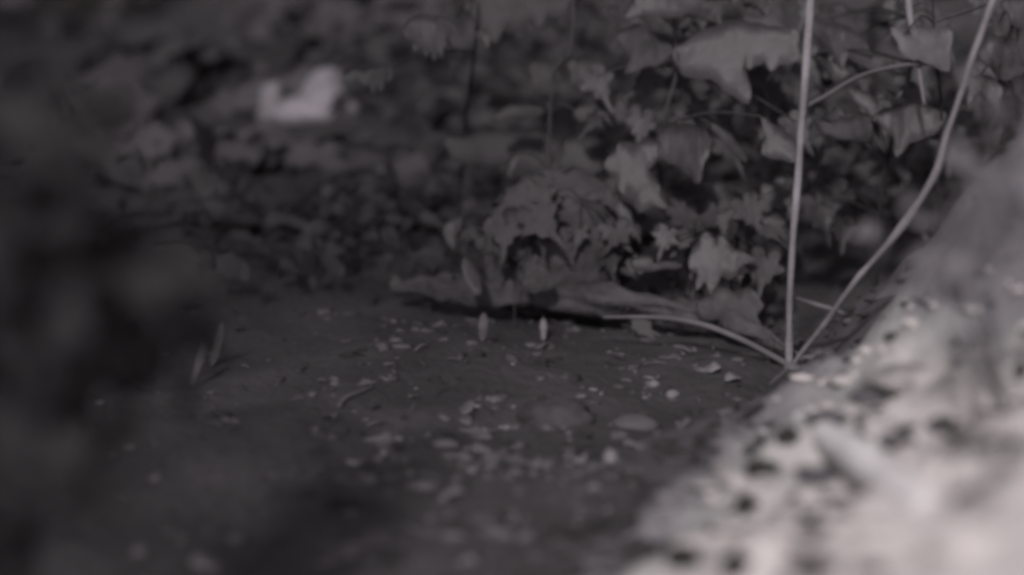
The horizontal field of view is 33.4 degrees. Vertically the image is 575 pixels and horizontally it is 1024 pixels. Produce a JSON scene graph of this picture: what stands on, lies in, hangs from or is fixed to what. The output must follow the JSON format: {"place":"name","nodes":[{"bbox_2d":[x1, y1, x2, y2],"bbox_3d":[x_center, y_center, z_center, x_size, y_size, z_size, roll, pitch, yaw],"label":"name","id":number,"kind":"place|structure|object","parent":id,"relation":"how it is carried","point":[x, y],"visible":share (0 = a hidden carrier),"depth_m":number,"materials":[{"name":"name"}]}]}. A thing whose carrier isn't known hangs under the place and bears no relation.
{"place":"outdoors","nodes":[
{"label":"outdoors","id":0,"kind":"place"},
{"bbox_2d":[0,0,1023,574],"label":"ground","id":1,"kind":"structure","parent":0,"point":[226,478],"depth_m":1.46,"materials":[{"name":"soil"}]},
{"bbox_2d":[0,242,139,574],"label":"bush","id":2,"kind":"object","parent":1,"relation":"on","point":[40,495],"visible":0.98,"depth_m":0.66,"materials":[{"name":"black plant"}]},
{"bbox_2d":[0,0,179,38],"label":"bush","id":3,"kind":"object","parent":1,"relation":"on","point":[50,20],"visible":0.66,"depth_m":3.97,"materials":[{"name":"grey plant"}]},
{"bbox_2d":[0,27,227,574],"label":"bush","id":4,"kind":"object","parent":1,"relation":"on","point":[39,361],"visible":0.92,"depth_m":0.73,"materials":[{"name":"black plant"}]},
{"bbox_2d":[88,77,166,136],"bbox_3d":[-0.570,-0.250,2.475,0.132,0.110,0.089,0,11,0],"label":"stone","id":5,"kind":"object","parent":1,"relation":"on","point":[148,107],"visible":0.27,"depth_m":2.46,"materials":[{"name":"grey stone"}]},
{"bbox_2d":[0,15,271,126],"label":"bush","id":6,"kind":"object","parent":1,"relation":"on","point":[192,68],"visible":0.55,"depth_m":2.64,"materials":[{"name":"grey plant"}]},
{"bbox_2d":[131,546,146,555],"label":"pebble","id":7,"kind":"object","parent":1,"relation":"on","point":[140,551],"visible":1,"depth_m":1.04,"materials":[{"name":"grey stone"}]},
{"bbox_2d":[2,156,364,336],"bbox_3d":[-0.513,-0.050,1.958,0.727,0.136,0.688,3,11,15],"label":"bush","id":8,"kind":"object","parent":1,"relation":"on","point":[227,264],"visible":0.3,"depth_m":1.91,"materials":[{"name":"grey plant"}]},
{"bbox_2d":[194,351,204,366],"bbox_3d":[-0.274,0.066,1.489,0.008,0.039,0.021,7,13,34],"label":"grass blade","id":9,"kind":"object","parent":1,"relation":"on","point":[199,359],"depth_m":1.49,"materials":[{"name":"grey plant"}]},
{"bbox_2d":[190,554,219,570],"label":"dead leaf","id":10,"kind":"object","parent":1,"relation":"on","point":[201,561],"visible":1,"depth_m":1.02,"materials":[{"name":"plant"}]},
{"bbox_2d":[210,322,223,365],"bbox_3d":[-0.267,0.051,1.544,0.012,0.040,0.015,0,11,0],"label":"grass blade","id":11,"kind":"object","parent":1,"relation":"on","point":[221,326],"depth_m":1.55,"materials":[{"name":"grey plant"}]},
{"bbox_2d":[64,0,461,117],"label":"bush","id":12,"kind":"object","parent":1,"relation":"on","point":[334,31],"visible":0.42,"depth_m":2.75,"materials":[{"name":"grey plant"}]},
{"bbox_2d":[30,118,521,310],"bbox_3d":[-0.257,-0.113,2.059,0.723,0.196,0.708,0,11,0],"label":"bush","id":13,"kind":"object","parent":1,"relation":"on","point":[287,221],"visible":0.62,"depth_m":2.03,"materials":[{"name":"grey plant"}]},
{"bbox_2d":[255,67,360,123],"bbox_3d":[-0.284,-0.257,2.392,0.155,0.104,0.068,0,11,0],"label":"stone","id":14,"kind":"object","parent":1,"relation":"on","point":[320,90],"visible":0.76,"depth_m":2.37,"materials":[{"name":"grey stone"}]},
{"bbox_2d":[66,76,561,222],"bbox_3d":[-0.302,-0.173,2.360,0.738,0.239,0.724,0,11,0],"label":"bush","id":15,"kind":"object","parent":1,"relation":"on","point":[229,145],"visible":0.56,"depth_m":2.22,"materials":[{"name":"grey plant"}]},
{"bbox_2d":[261,473,366,481],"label":"twig","id":16,"kind":"object","parent":1,"relation":"on","point":[299,476],"visible":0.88,"depth_m":1.20,"materials":[{"name":"wood"}]},
{"bbox_2d":[336,385,374,408],"bbox_3d":[-0.131,0.090,1.419,0.008,0.008,0.068,4,11,20],"label":"stick","id":17,"kind":"object","parent":1,"relation":"on","point":[342,401],"visible":1,"depth_m":1.41,"materials":[{"name":"wood"}]},
{"bbox_2d":[298,117,495,288],"bbox_3d":[-0.113,-0.089,1.983,0.274,0.176,0.549,-2,11,-10],"label":"bush","id":18,"kind":"object","parent":1,"relation":"on","point":[370,185],"visible":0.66,"depth_m":2.00,"materials":[{"name":"grey plant"}]},
{"bbox_2d":[204,0,628,117],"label":"bush","id":19,"kind":"object","parent":1,"relation":"on","point":[227,103],"visible":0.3,"depth_m":2.46,"materials":[{"name":"grey plant"}]},
{"bbox_2d":[420,270,431,275],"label":"pebble","id":20,"kind":"object","parent":1,"relation":"on","point":[425,273],"visible":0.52,"depth_m":1.90,"materials":[{"name":"grey stone"}]},
{"bbox_2d":[440,487,463,498],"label":"dead leaf","id":21,"kind":"object","parent":1,"relation":"on","point":[451,491],"visible":1,"depth_m":1.13,"materials":[{"name":"plant"}]},
{"bbox_2d":[341,0,570,262],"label":"nettle sprig","id":22,"kind":"object","parent":1,"relation":"on","point":[429,34],"visible":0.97,"depth_m":1.76,"materials":[{"name":"grey plant"}]},
{"bbox_2d":[458,400,473,413],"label":"dead leaf","id":23,"kind":"object","parent":1,"relation":"on","point":[467,407],"visible":1,"depth_m":1.39,"materials":[{"name":"plant"}]},
{"bbox_2d":[478,313,487,341],"bbox_3d":[-0.027,0.038,1.610,0.010,0.028,0.011,0,11,0],"label":"leaf stub","id":24,"kind":"object","parent":1,"relation":"on","point":[483,324],"visible":1,"depth_m":1.61,"materials":[{"name":"grey plant"}]},
{"bbox_2d":[212,0,801,96],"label":"bush","id":25,"kind":"object","parent":1,"relation":"on","point":[347,15],"visible":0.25,"depth_m":2.64,"materials":[{"name":"grey plant"}]},
{"bbox_2d":[318,362,699,566],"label":"dry flecks","id":26,"kind":"object","parent":1,"relation":"on","point":[470,558],"visible":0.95,"depth_m":1.19,"materials":[{"name":"plant"}]},
{"bbox_2d":[494,452,543,462],"bbox_3d":[0.006,0.126,1.240,0.051,0.010,0.035,3,11,16],"label":"stick","id":27,"kind":"object","parent":1,"relation":"on","point":[517,461],"visible":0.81,"depth_m":1.23,"materials":[{"name":"wood"}]},
{"bbox_2d":[25,136,1023,574],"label":"soil crumbs","id":28,"kind":"object","parent":1,"relation":"on","point":[699,452],"visible":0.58,"depth_m":1.27,"materials":[{"name":"grey soil"}]},
{"bbox_2d":[444,0,625,177],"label":"bramble cane","id":29,"kind":"object","parent":1,"relation":"on","point":[511,150],"visible":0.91,"depth_m":1.80,"materials":[{"name":"grey plant"}]},
{"bbox_2d":[539,317,546,340],"bbox_3d":[0.031,0.041,1.668,0.008,0.022,0.013,0,11,0],"label":"leaf stub","id":30,"kind":"object","parent":1,"relation":"on","point":[543,326],"visible":1,"depth_m":1.67,"materials":[{"name":"grey plant"}]},
{"bbox_2d":[515,399,594,426],"bbox_3d":[0.035,0.105,1.379,0.065,0.028,0.052,0,11,0],"label":"stone","id":31,"kind":"object","parent":1,"relation":"on","point":[569,412],"visible":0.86,"depth_m":1.37,"materials":[{"name":"grey stone"}]},
{"bbox_2d":[482,170,635,319],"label":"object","id":32,"kind":"object","parent":1,"relation":"on","point":[562,266],"visible":0.48,"depth_m":1.71,"materials":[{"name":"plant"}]},
{"bbox_2d":[293,5,849,211],"bbox_3d":[0.084,-0.265,2.330,0.818,0.275,0.745,0,11,0],"label":"bush","id":33,"kind":"object","parent":1,"relation":"on","point":[421,78],"visible":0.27,"depth_m":2.35,"materials":[{"name":"grey plant"}]},
{"bbox_2d":[576,453,586,462],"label":"dead leaf","id":34,"kind":"object","parent":1,"relation":"on","point":[584,456],"visible":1,"depth_m":1.25,"materials":[{"name":"plant"}]},
{"bbox_2d":[392,271,784,351],"bbox_3d":[0.077,0.016,1.685,0.445,0.041,0.064,7,12,32],"label":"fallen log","id":35,"kind":"object","parent":1,"relation":"on","point":[597,300],"visible":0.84,"depth_m":1.70,"materials":[{"name":"grey wood"}]},
{"bbox_2d":[578,552,624,570],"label":"stone","id":36,"kind":"object","parent":1,"relation":"on","point":[589,561],"visible":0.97,"depth_m":1.02,"materials":[{"name":"grey stone"}]},
{"bbox_2d":[603,449,618,462],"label":"pebble","id":37,"kind":"object","parent":1,"relation":"on","point":[610,456],"visible":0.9,"depth_m":1.25,"materials":[{"name":"grey stone"}]},
{"bbox_2d":[443,166,788,338],"bbox_3d":[0.103,-0.037,1.718,0.346,0.164,0.161,0,11,0],"label":"creeping ivy","id":38,"kind":"object","parent":1,"relation":"on","point":[512,232],"visible":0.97,"depth_m":1.68,"materials":[{"name":"grey plant"}]},
{"bbox_2d":[620,530,636,545],"bbox_3d":[0.071,0.155,1.052,0.006,0.005,0.023,6,12,27],"label":"stick","id":39,"kind":"object","parent":1,"relation":"on","point":[625,537],"visible":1,"depth_m":1.05,"materials":[{"name":"wood"}]},
{"bbox_2d":[611,413,660,430],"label":"stone","id":40,"kind":"object","parent":1,"relation":"on","point":[639,422],"visible":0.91,"depth_m":1.36,"materials":[{"name":"grey stone"}]},
{"bbox_2d":[649,380,658,386],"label":"pebble","id":41,"kind":"object","parent":1,"relation":"on","point":[654,383],"visible":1,"depth_m":1.46,"materials":[{"name":"grey stone"}]},
{"bbox_2d":[369,0,961,226],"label":"bush","id":42,"kind":"object","parent":1,"relation":"on","point":[597,47],"visible":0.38,"depth_m":2.12,"materials":[{"name":"grey plant"}]},
{"bbox_2d":[666,390,679,397],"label":"pebble","id":43,"kind":"object","parent":1,"relation":"on","point":[671,393],"visible":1,"depth_m":1.43,"materials":[{"name":"grey stone"}]},
{"bbox_2d":[576,0,813,299],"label":"maple seedling","id":44,"kind":"object","parent":1,"relation":"on","point":[748,52],"visible":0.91,"depth_m":1.70,"materials":[{"name":"grey plant"}]},
{"bbox_2d":[689,478,718,492],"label":"stone","id":45,"kind":"object","parent":1,"relation":"on","point":[706,483],"visible":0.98,"depth_m":1.08,"materials":[{"name":"grey stone"}]},
{"bbox_2d":[631,189,784,329],"bbox_3d":[0.196,-0.011,1.633,0.135,0.155,0.111,-5,12,-27],"label":"ground ivy","id":46,"kind":"object","parent":1,"relation":"on","point":[711,260],"visible":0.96,"depth_m":1.63,"materials":[{"name":"grey plant"}]},
{"bbox_2d":[707,361,720,373],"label":"dead leaf","id":47,"kind":"object","parent":1,"relation":"on","point":[713,366],"visible":1,"depth_m":1.48,"materials":[{"name":"grey plant"}]},
{"bbox_2d":[725,372,740,382],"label":"dead leaf","id":48,"kind":"object","parent":1,"relation":"on","point":[729,376],"visible":1,"depth_m":1.45,"materials":[{"name":"grey plant"}]},
{"bbox_2d":[460,118,1023,574],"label":"bank","id":49,"kind":"structure","parent":1,"relation":"on","point":[1000,498],"depth_m":1.08,"materials":[{"name":"grey soil"}]},
{"bbox_2d":[623,440,647,449],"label":"dead leaf","id":50,"kind":"object","parent":49,"relation":"on","point":[635,444],"visible":0.98,"depth_m":1.29,"materials":[{"name":"plant"}]},
{"bbox_2d":[654,489,679,499],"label":"stone","id":51,"kind":"object","parent":49,"relation":"on","point":[666,494],"visible":1,"depth_m":1.07,"materials":[{"name":"grey stone"}]},
{"bbox_2d":[655,500,684,512],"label":"stone","id":52,"kind":"object","parent":49,"relation":"on","point":[668,506],"visible":1,"depth_m":1.06,"materials":[{"name":"grey stone"}]},
{"bbox_2d":[665,543,699,570],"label":"pebble","id":53,"kind":"object","parent":49,"relation":"on","point":[680,557],"visible":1,"depth_m":0.92,"materials":[{"name":"grey stone"}]},
{"bbox_2d":[676,417,689,429],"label":"dead leaf","id":54,"kind":"object","parent":49,"relation":"on","point":[683,423],"visible":1,"depth_m":1.31,"materials":[{"name":"plant"}]},
{"bbox_2d":[717,551,753,574],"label":"pebble","id":55,"kind":"object","parent":49,"relation":"on","point":[736,563],"visible":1,"depth_m":0.88,"materials":[{"name":"grey stone"}]},
{"bbox_2d":[711,458,765,496],"bbox_3d":[0.140,0.122,1.088,0.020,0.020,0.102,-2,11,-8],"label":"root","id":56,"kind":"object","parent":49,"relation":"on","point":[726,474],"visible":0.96,"depth_m":1.06,"materials":[{"name":"wood"}]},
{"bbox_2d":[732,493,759,517],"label":"pebble","id":57,"kind":"object","parent":49,"relation":"on","point":[746,503],"visible":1,"depth_m":1.02,"materials":[{"name":"grey stone"}]},
{"bbox_2d":[744,456,779,475],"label":"pebble","id":58,"kind":"object","parent":49,"relation":"on","point":[758,466],"visible":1,"depth_m":1.07,"materials":[{"name":"grey stone"}]},
{"bbox_2d":[543,120,1023,574],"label":"dark grit","id":59,"kind":"object","parent":49,"relation":"on","point":[956,434],"visible":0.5,"depth_m":1.07,"materials":[{"name":"grey gravel"}]},
{"bbox_2d":[774,424,797,445],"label":"pebble","id":60,"kind":"object","parent":49,"relation":"on","point":[785,435],"visible":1,"depth_m":1.09,"materials":[{"name":"grey stone"}]},
{"bbox_2d":[765,506,812,531],"bbox_3d":[0.150,0.122,0.894,0.033,0.013,0.029,6,12,28],"label":"stone","id":61,"kind":"object","parent":49,"relation":"on","point":[783,518],"visible":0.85,"depth_m":0.89,"materials":[{"name":"grey stone"}]},
{"bbox_2d":[666,533,915,557],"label":"branch","id":62,"kind":"object","parent":49,"relation":"on","point":[796,544],"visible":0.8,"depth_m":0.86,"materials":[{"name":"wood"}]},
{"bbox_2d":[793,519,818,535],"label":"pebble","id":63,"kind":"object","parent":49,"relation":"on","point":[804,527],"visible":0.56,"depth_m":0.88,"materials":[{"name":"stone"}]},
{"bbox_2d":[784,555,841,574],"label":"pebble","id":64,"kind":"object","parent":49,"relation":"on","point":[810,565],"visible":1,"depth_m":0.75,"materials":[{"name":"grey stone"}]},
{"bbox_2d":[793,464,844,486],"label":"pebble","id":65,"kind":"object","parent":49,"relation":"on","point":[820,475],"visible":0.99,"depth_m":1.01,"materials":[{"name":"stone"}]},
{"bbox_2d":[800,409,850,425],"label":"pebble","id":66,"kind":"object","parent":49,"relation":"on","point":[813,418],"visible":0.93,"depth_m":1.08,"materials":[{"name":"stone"}]},
{"bbox_2d":[823,373,853,386],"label":"stone","id":67,"kind":"object","parent":49,"relation":"on","point":[845,380],"visible":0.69,"depth_m":1.21,"materials":[{"name":"grey stone"}]},
{"bbox_2d":[696,280,1023,573],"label":"pale grit","id":68,"kind":"object","parent":49,"relation":"on","point":[807,495],"visible":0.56,"depth_m":1.04,"materials":[{"name":"gravel"}]},
{"bbox_2d":[849,429,871,440],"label":"pebble","id":69,"kind":"object","parent":49,"relation":"on","point":[862,433],"visible":0.26,"depth_m":1.06,"materials":[{"name":"stone"}]},
{"bbox_2d":[792,410,938,513],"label":"broken branch","id":70,"kind":"object","parent":49,"relation":"on","point":[866,465],"visible":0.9,"depth_m":0.93,"materials":[{"name":"grey wood"}]},
{"bbox_2d":[847,566,883,574],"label":"pebble","id":71,"kind":"object","parent":49,"relation":"on","point":[873,570],"visible":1,"depth_m":0.73,"materials":[{"name":"grey stone"}]},
{"bbox_2d":[848,385,888,405],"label":"pebble","id":72,"kind":"object","parent":49,"relation":"on","point":[863,395],"visible":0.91,"depth_m":1.15,"materials":[{"name":"stone"}]},
{"bbox_2d":[790,0,965,287],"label":"leafy seedling","id":73,"kind":"object","parent":49,"relation":"on","point":[909,120],"visible":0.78,"depth_m":1.71,"materials":[{"name":"grey plant"}]},
{"bbox_2d":[876,431,916,450],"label":"pebble","id":74,"kind":"object","parent":49,"relation":"on","point":[893,440],"visible":1,"depth_m":1.01,"materials":[{"name":"stone"}]},
{"bbox_2d":[861,363,935,395],"bbox_3d":[0.267,0.062,1.146,0.061,0.022,0.051,0,11,0],"label":"stone","id":75,"kind":"object","parent":49,"relation":"on","point":[896,379],"visible":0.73,"depth_m":1.13,"materials":[{"name":"grey stone"}]},
{"bbox_2d":[890,0,952,237],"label":"hanging seedling","id":76,"kind":"object","parent":49,"relation":"on","point":[928,46],"visible":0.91,"depth_m":1.56,"materials":[{"name":"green plant"}]},
{"bbox_2d":[849,64,1023,415],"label":"bush","id":77,"kind":"object","parent":49,"relation":"on","point":[993,182],"visible":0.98,"depth_m":0.90,"materials":[{"name":"grey plant"}]},
{"bbox_2d":[925,414,954,434],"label":"pebble","id":78,"kind":"object","parent":49,"relation":"on","point":[935,425],"visible":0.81,"depth_m":1.04,"materials":[{"name":"stone"}]},
{"bbox_2d":[943,442,967,457],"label":"pebble","id":79,"kind":"object","parent":49,"relation":"on","point":[953,450],"visible":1,"depth_m":0.86,"materials":[{"name":"grey stone"}]},
{"bbox_2d":[923,517,1003,559],"bbox_3d":[0.191,0.104,0.710,0.036,0.016,0.032,4,11,21],"label":"stone","id":80,"kind":"object","parent":49,"relation":"on","point":[962,537],"visible":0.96,"depth_m":0.70,"materials":[{"name":"grey stone"}]},
{"bbox_2d":[945,367,994,432],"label":"branch","id":81,"kind":"object","parent":49,"relation":"on","point":[961,396],"visible":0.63,"depth_m":1.06,"materials":[{"name":"wood"}]},
{"bbox_2d":[949,340,1001,362],"bbox_3d":[0.303,0.043,1.096,0.048,0.017,0.036,0,11,0],"label":"stone","id":82,"kind":"object","parent":49,"relation":"on","point":[965,351],"visible":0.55,"depth_m":1.09,"materials":[{"name":"grey stone"}]},
{"bbox_2d":[968,438,997,454],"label":"pebble","id":83,"kind":"object","parent":49,"relation":"on","point":[980,446],"visible":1,"depth_m":0.84,"materials":[{"name":"grey stone"}]},
{"bbox_2d":[948,457,1023,472],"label":"branch","id":84,"kind":"object","parent":49,"relation":"on","point":[995,465],"visible":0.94,"depth_m":0.82,"materials":[{"name":"wood"}]},
{"bbox_2d":[967,385,1014,410],"bbox_3d":[0.301,0.069,1.048,0.039,0.018,0.032,0,11,0],"label":"stone","id":85,"kind":"object","parent":49,"relation":"on","point":[979,399],"visible":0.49,"depth_m":1.04,"materials":[{"name":"grey stone"}]},
{"bbox_2d":[963,416,1023,432],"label":"branch","id":86,"kind":"object","parent":49,"relation":"on","point":[998,424],"visible":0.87,"depth_m":0.87,"materials":[{"name":"wood"}]},
{"bbox_2d":[966,0,1023,151],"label":"drooping seedling","id":87,"kind":"object","parent":49,"relation":"on","point":[1001,56],"visible":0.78,"depth_m":1.52,"materials":[{"name":"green plant"}]},
{"bbox_2d":[1005,436,1023,452],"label":"pebble","id":88,"kind":"object","parent":49,"relation":"on","point":[1015,444],"visible":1,"depth_m":0.82,"materials":[{"name":"grey stone"}]},
{"bbox_2d":[1013,360,1023,381],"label":"pebble","id":89,"kind":"object","parent":49,"relation":"on","point":[1018,371],"visible":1,"depth_m":1.04,"materials":[{"name":"grey stone"}]},
{"bbox_2d":[734,274,752,280],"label":"pebble","id":90,"kind":"object","parent":1,"relation":"on","point":[737,277],"visible":0.32,"depth_m":1.86,"materials":[{"name":"stone"}]},
{"bbox_2d":[602,0,996,383],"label":"sapling","id":91,"kind":"object","parent":1,"relation":"on","point":[901,226],"visible":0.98,"depth_m":1.49,"materials":[{"name":"grey plant"}]},
{"bbox_2d":[625,56,1001,288],"bbox_3d":[0.441,-0.187,2.155,0.563,0.264,0.847,0,11,0],"label":"bush","id":92,"kind":"object","parent":1,"relation":"on","point":[831,158],"visible":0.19,"depth_m":2.09,"materials":[{"name":"grey plant"}]},
{"bbox_2d":[655,0,1023,222],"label":"bush","id":93,"kind":"object","parent":1,"relation":"on","point":[845,160],"visible":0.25,"depth_m":2.13,"materials":[{"name":"grey plant"}]},
{"bbox_2d":[756,21,1023,219],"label":"bush","id":94,"kind":"object","parent":1,"relation":"on","point":[972,115],"visible":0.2,"depth_m":2.05,"materials":[{"name":"grey plant"}]}
]}

